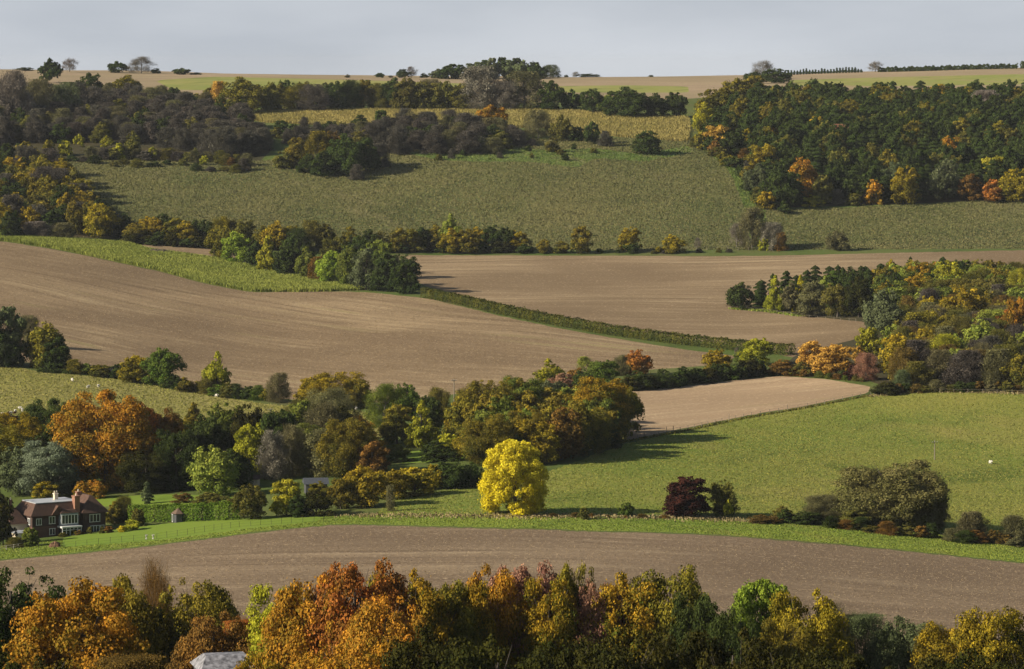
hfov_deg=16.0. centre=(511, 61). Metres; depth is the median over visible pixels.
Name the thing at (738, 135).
conifer tree
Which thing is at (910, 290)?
thin leaved tree
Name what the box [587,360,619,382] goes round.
broadleaf tree
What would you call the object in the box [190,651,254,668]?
farm building
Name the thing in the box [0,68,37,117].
thin leaved tree
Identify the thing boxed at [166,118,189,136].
scrub bush
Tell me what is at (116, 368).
bush
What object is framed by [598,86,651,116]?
broadleaf tree
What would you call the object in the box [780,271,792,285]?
conifer tree
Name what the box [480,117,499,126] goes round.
scrub bush
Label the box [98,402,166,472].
broadleaf tree
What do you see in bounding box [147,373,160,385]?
scrub bush
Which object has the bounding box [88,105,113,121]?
thin leaved tree
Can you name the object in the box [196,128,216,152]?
scrub bush
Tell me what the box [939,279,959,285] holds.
thin leaved tree
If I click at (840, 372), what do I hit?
bush
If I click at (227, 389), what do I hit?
bush
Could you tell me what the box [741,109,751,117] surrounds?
conifer tree
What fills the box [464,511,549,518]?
fallen leaves
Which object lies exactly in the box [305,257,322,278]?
thin leaved tree
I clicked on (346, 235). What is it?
bush
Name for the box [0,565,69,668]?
broadleaf tree
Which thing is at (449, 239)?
bush
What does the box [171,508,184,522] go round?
summerhouse
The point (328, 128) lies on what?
scrub bush
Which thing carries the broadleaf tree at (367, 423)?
on the ground at (266, 485)
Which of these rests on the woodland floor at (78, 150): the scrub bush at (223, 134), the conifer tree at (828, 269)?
the scrub bush at (223, 134)
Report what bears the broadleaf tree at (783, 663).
on the ground at (266, 485)
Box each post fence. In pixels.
[628,392,867,438]
[730,306,851,318]
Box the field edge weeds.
[620,394,873,441]
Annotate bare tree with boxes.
[62,57,77,71]
[126,56,159,72]
[137,554,175,620]
[404,66,416,77]
[693,237,701,247]
[727,222,742,247]
[751,60,778,77]
[868,61,882,71]
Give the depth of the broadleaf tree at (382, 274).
1310.47 m
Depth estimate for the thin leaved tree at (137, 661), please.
265.31 m
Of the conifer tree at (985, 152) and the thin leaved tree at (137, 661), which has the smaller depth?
the thin leaved tree at (137, 661)
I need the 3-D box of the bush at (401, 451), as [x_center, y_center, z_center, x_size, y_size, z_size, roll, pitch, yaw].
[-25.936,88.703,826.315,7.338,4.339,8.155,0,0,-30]
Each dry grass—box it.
[334,511,751,523]
[859,390,1023,396]
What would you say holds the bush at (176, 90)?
on the woodland floor at (78, 150)
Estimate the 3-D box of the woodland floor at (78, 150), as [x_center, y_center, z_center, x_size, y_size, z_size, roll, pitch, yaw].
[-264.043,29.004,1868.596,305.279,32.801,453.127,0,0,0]
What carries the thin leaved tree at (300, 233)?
on the ground at (266, 485)
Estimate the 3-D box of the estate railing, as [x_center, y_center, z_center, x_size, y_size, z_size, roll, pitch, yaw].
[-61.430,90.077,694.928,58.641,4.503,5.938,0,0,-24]
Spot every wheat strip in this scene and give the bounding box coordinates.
[158,77,458,89]
[546,85,688,92]
[793,74,1023,85]
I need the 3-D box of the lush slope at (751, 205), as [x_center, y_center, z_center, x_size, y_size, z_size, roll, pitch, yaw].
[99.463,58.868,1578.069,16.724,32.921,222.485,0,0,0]
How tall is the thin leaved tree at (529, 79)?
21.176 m
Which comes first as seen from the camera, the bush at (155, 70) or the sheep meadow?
the sheep meadow
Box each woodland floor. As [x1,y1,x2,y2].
[7,201,123,238]
[9,84,269,161]
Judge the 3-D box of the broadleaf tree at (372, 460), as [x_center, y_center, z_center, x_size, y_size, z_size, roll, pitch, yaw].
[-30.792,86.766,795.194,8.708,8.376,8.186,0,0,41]
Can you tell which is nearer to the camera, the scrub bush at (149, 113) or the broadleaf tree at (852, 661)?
the broadleaf tree at (852, 661)
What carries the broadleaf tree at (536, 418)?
on the ground at (266, 485)
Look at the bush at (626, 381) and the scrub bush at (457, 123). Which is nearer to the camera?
the bush at (626, 381)
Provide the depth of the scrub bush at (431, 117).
1736.15 m
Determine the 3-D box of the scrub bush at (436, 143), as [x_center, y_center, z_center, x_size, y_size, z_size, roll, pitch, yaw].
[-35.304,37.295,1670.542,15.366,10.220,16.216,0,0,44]
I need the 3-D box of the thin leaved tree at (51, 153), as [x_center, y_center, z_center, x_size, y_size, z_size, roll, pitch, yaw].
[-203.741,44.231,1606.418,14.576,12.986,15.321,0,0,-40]
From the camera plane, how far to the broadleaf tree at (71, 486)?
797.21 m
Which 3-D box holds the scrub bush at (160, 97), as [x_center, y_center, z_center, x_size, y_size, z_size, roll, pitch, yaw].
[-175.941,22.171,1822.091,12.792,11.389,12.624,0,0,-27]
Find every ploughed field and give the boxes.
[0,241,734,401]
[0,525,1023,652]
[136,244,245,261]
[392,250,1023,356]
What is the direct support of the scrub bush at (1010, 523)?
on the verge
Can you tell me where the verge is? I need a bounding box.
[0,515,1023,561]
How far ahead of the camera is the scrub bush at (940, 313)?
1121.52 m
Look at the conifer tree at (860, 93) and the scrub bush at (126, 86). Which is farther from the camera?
the scrub bush at (126, 86)
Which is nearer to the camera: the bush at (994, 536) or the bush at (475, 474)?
the bush at (994, 536)
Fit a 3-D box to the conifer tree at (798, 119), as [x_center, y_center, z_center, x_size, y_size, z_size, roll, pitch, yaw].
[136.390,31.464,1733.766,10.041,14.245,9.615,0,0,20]
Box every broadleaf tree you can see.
[0,180,10,191]
[0,182,26,199]
[0,202,12,228]
[0,305,30,366]
[0,322,11,364]
[0,338,30,366]
[0,411,44,466]
[0,423,29,479]
[0,445,35,496]
[0,485,9,527]
[0,502,17,544]
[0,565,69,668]
[0,575,150,668]
[0,597,19,668]
[0,651,20,668]
[1,155,26,171]
[4,655,77,668]
[6,411,20,419]
[7,424,53,440]
[12,440,83,494]
[13,165,34,174]
[17,398,65,436]
[23,320,67,368]
[23,434,53,479]
[26,160,53,168]
[37,180,61,198]
[40,335,72,369]
[44,389,164,490]
[44,431,55,453]
[48,183,74,206]
[52,160,74,170]
[61,180,78,193]
[61,458,96,489]
[76,73,104,89]
[81,203,121,237]
[91,416,108,474]
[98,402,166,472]
[100,573,169,668]
[108,74,141,88]
[113,449,176,493]
[116,354,147,382]
[138,347,187,386]
[142,406,187,474]
[150,428,205,491]
[151,603,166,644]
[155,577,241,668]
[164,609,254,668]
[178,419,193,426]
[183,402,199,424]
[186,420,233,450]
[186,444,240,495]
[191,410,230,457]
[201,350,231,387]
[203,225,234,258]
[206,401,242,436]
[214,76,265,112]
[220,231,250,261]
[225,448,253,488]
[226,422,266,474]
[227,403,262,462]
[231,483,267,518]
[232,583,306,666]
[233,650,282,668]
[254,573,352,668]
[255,235,276,270]
[257,409,297,469]
[268,479,300,516]
[281,232,301,254]
[283,137,311,164]
[285,398,312,435]
[286,238,305,272]
[288,641,396,668]
[292,376,322,399]
[294,246,316,275]
[295,422,350,474]
[295,557,424,664]
[301,371,370,406]
[301,404,352,429]
[311,417,380,478]
[314,250,338,280]
[319,236,348,271]
[323,130,346,158]
[324,478,357,508]
[325,133,364,174]
[335,244,361,283]
[337,593,433,668]
[338,465,395,508]
[341,234,367,254]
[343,408,366,424]
[345,379,371,408]
[346,246,379,290]
[349,428,387,465]
[350,79,376,107]
[351,440,391,471]
[353,414,375,427]
[357,136,382,170]
[359,238,391,263]
[365,251,399,291]
[366,568,453,647]
[374,469,408,499]
[378,77,405,107]
[378,403,412,443]
[380,622,471,668]
[386,253,422,293]
[386,382,419,420]
[389,78,418,108]
[400,466,438,496]
[403,399,441,447]
[408,577,489,656]
[414,395,443,430]
[434,459,471,488]
[437,213,461,245]
[437,579,496,664]
[440,396,478,447]
[440,633,565,668]
[442,398,463,434]
[448,82,474,108]
[451,434,468,459]
[454,379,518,402]
[454,402,502,437]
[458,413,515,466]
[460,409,511,457]
[464,409,496,459]
[465,562,529,668]
[475,104,509,123]
[477,438,548,515]
[479,392,503,400]
[479,393,515,410]
[481,394,525,413]
[486,560,573,664]
[490,434,525,448]
[498,375,545,406]
[500,408,535,421]
[501,377,540,393]
[507,409,546,426]
[508,640,610,668]
[510,400,524,407]
[510,419,555,461]
[510,575,583,668]
[512,389,543,410]
[515,405,541,415]
[520,426,561,463]
[531,379,567,395]
[535,80,566,109]
[537,391,573,411]
[540,386,552,403]
[542,405,560,420]
[542,406,584,460]
[551,386,576,394]
[553,400,596,456]
[557,560,595,621]
[565,376,636,437]
[569,631,679,668]
[573,407,615,454]
[573,578,626,647]
[580,571,662,667]
[582,395,621,425]
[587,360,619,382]
[587,405,627,448]
[595,390,629,432]
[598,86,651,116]
[618,563,710,665]
[625,386,645,436]
[626,390,638,430]
[637,626,727,668]
[664,475,710,515]
[664,592,730,668]
[678,626,775,668]
[692,102,718,135]
[693,89,728,114]
[705,604,762,665]
[708,479,740,514]
[718,77,752,98]
[727,578,793,648]
[737,337,773,364]
[740,641,835,668]
[741,75,767,89]
[741,163,772,189]
[743,143,780,167]
[758,169,800,207]
[760,588,854,668]
[760,614,814,663]
[762,275,784,310]
[788,156,821,197]
[791,274,810,311]
[795,280,826,316]
[795,340,823,371]
[810,343,860,374]
[816,123,834,138]
[819,653,891,668]
[820,275,833,310]
[820,283,854,316]
[821,167,850,195]
[830,459,951,526]
[843,276,872,316]
[848,123,872,148]
[849,146,870,170]
[855,156,886,174]
[861,288,903,336]
[862,616,926,668]
[870,86,905,94]
[874,308,907,336]
[875,283,902,304]
[876,333,920,379]
[880,160,905,191]
[889,165,921,204]
[890,146,915,164]
[898,653,950,668]
[900,475,949,527]
[904,274,932,290]
[905,261,931,273]
[908,615,1012,668]
[909,328,935,339]
[915,296,939,311]
[915,324,937,335]
[921,308,940,324]
[922,84,949,96]
[929,158,960,198]
[931,260,963,279]
[933,314,955,327]
[934,286,955,292]
[935,333,966,348]
[936,286,988,311]
[936,647,1023,668]
[943,606,1023,668]
[949,348,961,355]
[962,317,994,348]
[971,276,1004,290]
[978,142,1004,157]
[982,166,1002,197]
[982,654,1023,668]
[989,267,1011,281]
[992,146,1021,164]
[995,168,1023,201]
[995,309,1020,326]
[999,353,1023,385]
[1001,630,1023,667]
[1003,296,1023,327]
[1006,334,1023,353]
[1007,286,1023,294]
[1014,141,1023,155]
[1015,331,1023,340]
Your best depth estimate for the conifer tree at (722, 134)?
1702.50 m
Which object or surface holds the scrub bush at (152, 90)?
on the woodland floor at (78, 150)
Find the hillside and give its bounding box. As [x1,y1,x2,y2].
[69,138,1023,249]
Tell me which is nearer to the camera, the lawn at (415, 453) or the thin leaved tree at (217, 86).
the lawn at (415, 453)
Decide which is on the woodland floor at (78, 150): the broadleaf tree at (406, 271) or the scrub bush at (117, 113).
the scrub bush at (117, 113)
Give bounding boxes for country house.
[4,489,108,538]
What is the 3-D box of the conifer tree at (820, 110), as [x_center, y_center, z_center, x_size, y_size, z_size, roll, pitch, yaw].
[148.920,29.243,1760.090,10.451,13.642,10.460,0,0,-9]
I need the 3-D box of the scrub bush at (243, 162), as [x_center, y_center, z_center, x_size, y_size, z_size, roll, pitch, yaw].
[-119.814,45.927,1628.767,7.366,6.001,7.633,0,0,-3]
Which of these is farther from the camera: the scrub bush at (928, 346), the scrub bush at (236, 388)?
the scrub bush at (928, 346)
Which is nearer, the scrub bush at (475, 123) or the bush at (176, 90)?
the scrub bush at (475, 123)
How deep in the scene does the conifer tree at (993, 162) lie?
1601.52 m
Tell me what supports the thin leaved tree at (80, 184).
on the woodland floor at (85, 235)
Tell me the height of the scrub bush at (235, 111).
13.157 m
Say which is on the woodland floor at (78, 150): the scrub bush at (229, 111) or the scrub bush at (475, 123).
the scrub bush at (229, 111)
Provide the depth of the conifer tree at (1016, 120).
1771.19 m
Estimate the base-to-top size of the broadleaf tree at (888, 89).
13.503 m
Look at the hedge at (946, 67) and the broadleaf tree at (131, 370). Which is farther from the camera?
the hedge at (946, 67)
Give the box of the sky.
[0,0,1023,76]
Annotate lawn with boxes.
[62,516,324,546]
[96,494,233,506]
[397,450,462,462]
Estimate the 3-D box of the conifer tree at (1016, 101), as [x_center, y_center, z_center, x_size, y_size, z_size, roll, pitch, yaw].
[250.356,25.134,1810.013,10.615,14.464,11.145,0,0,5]
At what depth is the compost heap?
690.20 m
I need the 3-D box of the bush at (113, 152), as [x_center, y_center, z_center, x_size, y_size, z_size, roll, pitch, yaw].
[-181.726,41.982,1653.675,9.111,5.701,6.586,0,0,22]
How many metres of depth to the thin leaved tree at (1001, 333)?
1027.21 m
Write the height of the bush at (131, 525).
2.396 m
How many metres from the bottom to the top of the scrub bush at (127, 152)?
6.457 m
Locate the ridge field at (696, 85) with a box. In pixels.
[0,68,1023,103]
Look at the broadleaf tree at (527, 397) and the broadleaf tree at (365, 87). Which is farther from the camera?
the broadleaf tree at (365, 87)
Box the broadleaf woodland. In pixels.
[0,57,1023,516]
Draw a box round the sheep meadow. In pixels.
[0,364,379,433]
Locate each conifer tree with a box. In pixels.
[140,482,154,503]
[716,125,730,145]
[722,115,732,130]
[729,133,743,154]
[734,128,746,146]
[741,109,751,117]
[743,125,752,133]
[747,88,756,94]
[752,282,767,306]
[753,82,765,91]
[753,110,762,122]
[754,279,766,299]
[757,137,770,146]
[767,273,779,296]
[770,183,786,207]
[774,281,785,295]
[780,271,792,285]
[791,180,808,205]
[793,275,799,289]
[794,113,805,131]
[800,105,810,120]
[802,269,813,283]
[803,138,823,161]
[804,156,812,164]
[810,265,821,280]
[811,147,825,171]
[812,162,821,174]
[814,108,824,119]
[822,146,837,170]
[822,266,836,278]
[827,270,838,283]
[829,108,840,124]
[830,114,841,123]
[831,89,840,100]
[834,265,841,275]
[837,87,844,94]
[837,267,846,284]
[846,133,861,153]
[847,275,857,296]
[848,171,855,183]
[850,110,861,120]
[856,87,865,98]
[856,133,869,148]
[857,266,864,275]
[864,268,872,284]
[867,129,881,147]
[869,159,884,171]
[872,176,893,202]
[874,263,885,269]
[878,109,886,121]
[889,81,896,87]
[906,101,915,111]
[912,80,926,93]
[912,99,921,111]
[912,145,919,151]
[916,94,925,100]
[916,106,922,118]
[917,137,930,152]
[918,167,928,192]
[919,117,932,128]
[920,92,929,98]
[924,164,933,186]
[927,141,940,152]
[932,84,941,100]
[934,106,943,115]
[936,130,944,143]
[957,163,967,178]
[966,127,979,137]
[969,132,982,145]
[973,163,986,175]
[974,141,988,162]
[975,148,992,167]
[982,101,992,111]
[984,125,993,137]
[985,159,1002,178]
[998,168,1007,176]
[1005,87,1013,96]
[1009,98,1021,111]
[1011,111,1021,127]
[1017,107,1023,118]
[1018,149,1023,166]
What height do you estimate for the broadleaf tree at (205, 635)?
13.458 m
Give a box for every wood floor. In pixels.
[701,137,1015,206]
[744,304,985,388]
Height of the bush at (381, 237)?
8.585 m
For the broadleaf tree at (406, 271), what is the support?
on the ground at (266, 485)
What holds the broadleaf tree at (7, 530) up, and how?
on the ground at (266, 485)
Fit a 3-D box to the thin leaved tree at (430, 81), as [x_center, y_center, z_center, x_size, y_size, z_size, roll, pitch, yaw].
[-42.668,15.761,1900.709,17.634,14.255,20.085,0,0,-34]
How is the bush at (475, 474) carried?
on the pasture
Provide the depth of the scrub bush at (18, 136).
1712.00 m
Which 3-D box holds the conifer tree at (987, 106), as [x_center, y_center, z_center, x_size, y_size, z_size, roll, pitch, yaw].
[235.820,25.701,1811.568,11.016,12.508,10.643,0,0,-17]
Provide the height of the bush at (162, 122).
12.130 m
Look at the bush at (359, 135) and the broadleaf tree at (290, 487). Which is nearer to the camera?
the broadleaf tree at (290, 487)
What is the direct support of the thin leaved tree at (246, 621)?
on the ground at (266, 485)
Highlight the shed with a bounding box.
[247,475,260,485]
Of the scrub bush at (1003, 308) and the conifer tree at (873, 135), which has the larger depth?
the conifer tree at (873, 135)
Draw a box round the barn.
[302,477,328,493]
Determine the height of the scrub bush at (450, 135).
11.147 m
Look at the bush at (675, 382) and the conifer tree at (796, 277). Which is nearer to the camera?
the bush at (675, 382)
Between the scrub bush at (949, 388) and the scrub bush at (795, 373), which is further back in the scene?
the scrub bush at (795, 373)
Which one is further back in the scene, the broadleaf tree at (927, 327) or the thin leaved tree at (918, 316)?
the thin leaved tree at (918, 316)
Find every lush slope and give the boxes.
[411,147,692,166]
[719,162,765,248]
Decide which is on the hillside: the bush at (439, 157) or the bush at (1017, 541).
the bush at (439, 157)
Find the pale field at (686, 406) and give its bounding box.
[590,376,869,449]
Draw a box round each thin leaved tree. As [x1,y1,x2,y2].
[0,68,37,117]
[0,173,16,182]
[1,193,26,214]
[2,102,15,117]
[13,144,33,159]
[17,77,58,110]
[20,121,51,142]
[20,314,39,342]
[23,165,64,188]
[30,146,37,155]
[31,203,49,219]
[37,147,60,164]
[47,80,82,105]
[52,167,75,181]
[64,201,86,223]
[70,182,89,192]
[75,605,103,656]
[77,89,111,105]
[85,651,180,668]
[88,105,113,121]
[114,124,145,143]
[140,121,159,143]
[156,109,178,121]
[164,103,182,111]
[171,126,193,150]
[184,109,207,123]
[208,119,233,131]
[208,215,232,236]
[210,81,227,102]
[218,615,249,633]
[231,117,246,124]
[235,133,259,151]
[253,429,291,479]
[262,372,292,403]
[277,422,308,477]
[280,82,316,109]
[282,227,312,246]
[283,399,310,422]
[294,84,334,110]
[294,130,332,159]
[295,428,352,477]
[298,385,365,420]
[299,219,327,249]
[300,401,343,428]
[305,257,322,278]
[337,79,364,108]
[360,382,404,427]
[365,82,391,108]
[385,485,396,510]
[418,78,441,90]
[427,386,452,421]
[459,64,501,109]
[486,80,523,108]
[502,70,544,108]
[522,109,552,138]
[542,65,562,77]
[574,356,593,371]
[733,206,767,249]
[760,221,785,250]
[829,600,860,662]
[837,477,884,527]
[842,610,898,666]
[850,352,881,381]
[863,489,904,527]
[886,346,921,380]
[888,325,916,335]
[890,325,914,338]
[896,296,918,306]
[899,294,918,307]
[899,304,916,312]
[899,311,935,325]
[901,285,916,296]
[910,620,952,664]
[918,321,936,327]
[918,500,953,529]
[919,263,935,269]
[921,278,948,290]
[923,332,962,362]
[938,344,961,348]
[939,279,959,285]
[942,315,974,339]
[943,309,965,317]
[945,305,973,313]
[949,277,971,288]
[953,348,988,379]
[962,270,982,284]
[966,286,985,296]
[968,263,991,271]
[969,270,990,278]
[971,310,984,323]
[972,89,1001,100]
[974,308,1003,322]
[977,267,992,276]
[981,328,1014,346]
[986,344,1018,357]
[987,282,1015,291]
[991,295,1011,304]
[992,319,1010,332]
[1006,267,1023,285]
[1007,261,1023,269]
[1012,284,1023,288]
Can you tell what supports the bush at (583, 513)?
on the verge
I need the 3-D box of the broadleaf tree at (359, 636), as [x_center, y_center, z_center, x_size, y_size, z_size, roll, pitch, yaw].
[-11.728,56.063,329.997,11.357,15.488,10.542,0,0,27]
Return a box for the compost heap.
[49,541,60,547]
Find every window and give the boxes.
[36,518,41,525]
[49,516,55,523]
[49,528,55,534]
[89,514,99,521]
[90,525,99,531]
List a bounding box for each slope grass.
[712,155,765,247]
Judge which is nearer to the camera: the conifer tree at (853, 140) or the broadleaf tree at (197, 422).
the broadleaf tree at (197, 422)
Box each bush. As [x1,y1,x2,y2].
[0,104,8,117]
[0,116,17,143]
[0,211,24,235]
[3,537,26,547]
[10,107,25,123]
[10,123,33,141]
[15,527,39,546]
[16,67,33,70]
[19,115,30,127]
[21,221,53,235]
[25,114,44,140]
[27,108,51,127]
[31,104,49,112]
[40,139,56,154]
[43,122,63,139]
[45,101,66,114]
[45,111,54,123]
[46,122,72,142]
[47,222,77,237]
[51,108,72,121]
[54,116,74,137]
[57,140,72,155]
[57,532,67,536]
[65,155,78,160]
[65,359,84,373]
[66,121,89,141]
[68,103,79,117]
[73,106,92,119]
[73,115,89,120]
[73,116,90,121]
[75,81,87,91]
[77,156,88,161]
[79,362,92,373]
[82,116,104,139]
[83,146,99,157]
[84,86,99,96]
[85,104,95,115]
[86,155,102,163]
[88,121,113,142]
[88,364,107,376]
[94,108,112,125]
[96,365,111,377]
[98,147,111,159]
[101,102,114,108]
[102,82,114,89]
[102,119,111,134]
[104,148,120,159]
[104,526,113,532]
[106,94,119,103]
[106,501,123,524]
[108,364,124,378]
[109,115,129,138]
[109,161,118,166]
[110,105,129,120]
[110,111,124,123]
[113,89,127,96]
[113,98,127,111]
[113,143,125,159]
[115,95,131,105]
[115,496,132,522]
[116,145,132,158]
[117,526,125,531]
[118,158,131,164]
[120,223,141,240]
[122,83,133,95]
[124,234,140,243]
[124,519,139,530]
[126,100,142,116]
[127,85,144,95]
[128,95,145,107]
[128,158,144,166]
[130,108,149,116]
[130,508,145,525]
[131,112,146,138]
[131,148,141,156]
[133,216,158,235]
[136,230,152,243]
[137,150,152,159]
[137,371,156,383]
[140,115,161,137]
[141,87,161,94]
[144,112,159,117]
[144,236,159,245]
[145,98,167,108]
[146,161,160,166]
[146,217,166,236]
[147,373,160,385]
[149,102,165,114]
[150,116,172,139]
[150,150,165,159]
[151,68,160,72]
[151,95,167,102]
[153,231,166,244]
[154,85,169,94]
[154,213,171,234]
[155,126,175,147]
[157,147,176,159]
[160,374,185,389]
[162,160,170,164]
[163,233,179,246]
[164,92,175,101]
[165,99,184,107]
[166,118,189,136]
[166,152,184,160]
[168,87,181,93]
[170,492,193,503]
[171,91,195,102]
[171,111,186,120]
[173,220,198,239]
[174,377,192,391]
[177,158,188,165]
[179,238,193,246]
[180,106,194,111]
[181,117,197,135]
[181,152,192,161]
[185,128,204,147]
[186,149,201,162]
[187,122,208,138]
[189,163,202,170]
[189,236,205,247]
[189,492,229,504]
[190,381,200,392]
[195,106,215,118]
[195,377,217,394]
[196,98,210,104]
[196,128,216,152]
[196,219,213,239]
[198,92,215,102]
[199,155,209,164]
[200,151,215,160]
[202,111,226,120]
[203,126,241,156]
[204,118,217,126]
[205,166,215,171]
[205,384,221,396]
[207,98,216,105]
[212,105,224,113]
[213,150,225,162]
[216,103,228,114]
[218,153,230,164]
[218,166,229,170]
[218,382,237,397]
[224,157,235,165]
[225,102,255,118]
[227,164,241,172]
[227,383,246,398]
[230,103,246,118]
[231,154,240,163]
[234,127,245,139]
[236,108,256,121]
[236,158,250,170]
[238,113,251,123]
[238,129,259,155]
[238,153,254,165]
[239,386,259,399]
[246,385,263,400]
[247,121,277,144]
[251,127,274,150]
[258,389,268,400]
[270,127,281,138]
[272,120,288,133]
[272,151,292,167]
[281,128,293,143]
[287,494,311,517]
[288,123,297,129]
[292,125,309,139]
[295,153,314,172]
[298,117,311,127]
[298,134,308,140]
[300,489,336,516]
[305,481,330,496]
[308,121,322,133]
[308,150,339,175]
[324,121,336,127]
[325,124,340,134]
[330,125,342,134]
[339,123,345,132]
[341,227,361,242]
[342,123,355,134]
[347,164,365,179]
[348,131,363,138]
[350,114,367,122]
[351,130,368,145]
[353,121,369,130]
[358,229,378,242]
[361,122,386,143]
[368,120,385,133]
[370,142,391,166]
[373,231,390,247]
[375,109,390,119]
[377,119,388,129]
[379,116,392,127]
[384,131,412,153]
[386,444,417,462]
[388,125,407,147]
[389,117,398,125]
[393,108,411,117]
[394,241,410,251]
[396,115,413,126]
[404,126,413,136]
[406,112,417,125]
[406,129,428,149]
[409,120,424,130]
[414,111,439,123]
[418,440,459,462]
[421,132,449,153]
[422,121,443,129]
[423,225,446,248]
[425,238,445,251]
[429,125,444,133]
[433,154,442,159]
[434,243,454,252]
[436,228,461,252]
[437,129,458,152]
[439,109,457,122]
[439,114,453,129]
[446,112,478,128]
[447,148,454,157]
[448,126,465,143]
[450,129,482,153]
[454,121,468,130]
[458,461,485,486]
[465,226,488,250]
[468,124,493,140]
[469,121,485,129]
[470,239,490,253]
[477,132,487,146]
[477,137,506,153]
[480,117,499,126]
[480,224,505,249]
[486,124,508,142]
[488,130,513,148]
[490,241,506,253]
[492,125,509,132]
[496,117,507,126]
[496,152,503,157]
[496,242,516,252]
[505,125,523,142]
[506,129,529,144]
[506,230,533,251]
[515,244,533,252]
[524,144,531,150]
[527,138,537,145]
[536,239,552,253]
[544,138,560,151]
[552,241,568,253]
[555,149,565,154]
[561,153,569,159]
[568,126,584,140]
[576,73,599,76]
[577,507,589,519]
[590,148,597,152]
[594,248,603,252]
[597,130,613,145]
[607,427,622,449]
[612,355,632,375]
[617,502,634,515]
[621,376,639,390]
[622,242,639,252]
[624,370,653,389]
[632,373,656,390]
[637,514,647,517]
[647,374,665,388]
[654,372,671,388]
[657,368,672,385]
[659,372,682,386]
[661,234,686,252]
[662,494,688,516]
[671,366,692,383]
[672,370,688,386]
[687,368,700,383]
[689,137,695,146]
[692,368,710,383]
[699,368,719,383]
[707,146,728,156]
[707,368,718,380]
[710,363,729,380]
[717,363,733,379]
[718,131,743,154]
[719,155,735,166]
[729,366,740,379]
[730,363,748,379]
[732,350,742,361]
[737,148,751,159]
[737,359,754,377]
[741,160,751,176]
[746,514,776,523]
[747,358,764,377]
[750,186,761,200]
[753,358,768,375]
[756,191,775,209]
[758,238,768,250]
[764,359,796,376]
[767,368,780,375]
[770,505,795,520]
[771,516,782,522]
[774,232,789,250]
[776,509,793,522]
[777,204,791,212]
[787,362,811,374]
[790,368,798,375]
[791,511,818,524]
[794,494,845,521]
[799,369,809,376]
[802,194,825,206]
[806,369,813,376]
[807,512,825,524]
[813,371,825,377]
[821,516,838,528]
[824,373,832,378]
[830,189,844,204]
[830,373,840,379]
[836,509,872,527]
[836,519,858,530]
[838,370,847,378]
[841,374,848,380]
[843,364,863,380]
[844,193,863,205]
[848,516,873,530]
[851,374,860,380]
[861,525,878,532]
[868,381,900,395]
[874,521,897,535]
[890,369,911,385]
[894,525,916,535]
[895,383,904,393]
[896,320,920,329]
[899,383,911,393]
[903,339,929,380]
[903,360,938,387]
[908,383,922,393]
[912,301,938,312]
[913,525,931,536]
[917,288,942,300]
[917,385,933,392]
[919,339,939,363]
[922,523,940,537]
[923,304,945,311]
[923,349,957,385]
[927,354,949,381]
[928,379,944,392]
[930,307,947,316]
[934,326,962,340]
[941,349,984,385]
[941,528,959,541]
[942,384,958,391]
[951,381,965,392]
[951,530,978,543]
[954,511,991,533]
[955,313,973,334]
[962,382,979,392]
[965,339,980,348]
[970,529,989,543]
[971,341,991,357]
[972,348,1016,387]
[973,381,985,391]
[974,335,1003,348]
[977,318,991,326]
[984,384,1000,392]
[984,529,1007,543]
[987,304,999,309]
[988,289,1005,298]
[989,284,1005,291]
[990,323,999,329]
[994,381,1002,390]
[998,306,1007,312]
[999,382,1015,391]
[999,514,1023,539]
[1001,535,1012,542]
[1002,536,1023,546]
[1006,323,1023,339]
[1009,385,1023,391]
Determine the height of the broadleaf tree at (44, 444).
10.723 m
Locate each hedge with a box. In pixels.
[37,367,71,373]
[127,501,240,522]
[420,287,796,354]
[878,63,1017,71]
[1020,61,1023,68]
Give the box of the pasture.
[378,391,1023,535]
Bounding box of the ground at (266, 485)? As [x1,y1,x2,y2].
[0,97,1023,666]
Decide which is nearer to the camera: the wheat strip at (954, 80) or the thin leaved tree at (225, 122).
the thin leaved tree at (225, 122)
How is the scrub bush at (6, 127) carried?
on the woodland floor at (78, 150)
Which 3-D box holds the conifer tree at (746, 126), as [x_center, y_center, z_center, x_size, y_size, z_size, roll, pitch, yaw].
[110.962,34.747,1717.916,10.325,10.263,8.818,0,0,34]
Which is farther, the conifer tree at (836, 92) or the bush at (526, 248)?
the conifer tree at (836, 92)
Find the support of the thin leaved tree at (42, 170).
on the woodland floor at (85, 235)
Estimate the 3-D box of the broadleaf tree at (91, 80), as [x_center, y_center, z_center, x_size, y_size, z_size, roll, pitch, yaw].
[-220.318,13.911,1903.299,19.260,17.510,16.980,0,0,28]
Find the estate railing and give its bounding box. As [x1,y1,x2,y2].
[38,516,334,550]
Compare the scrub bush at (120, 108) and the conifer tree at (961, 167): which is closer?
the conifer tree at (961, 167)
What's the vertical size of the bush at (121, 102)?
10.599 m
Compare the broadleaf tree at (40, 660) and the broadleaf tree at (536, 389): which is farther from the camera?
the broadleaf tree at (536, 389)

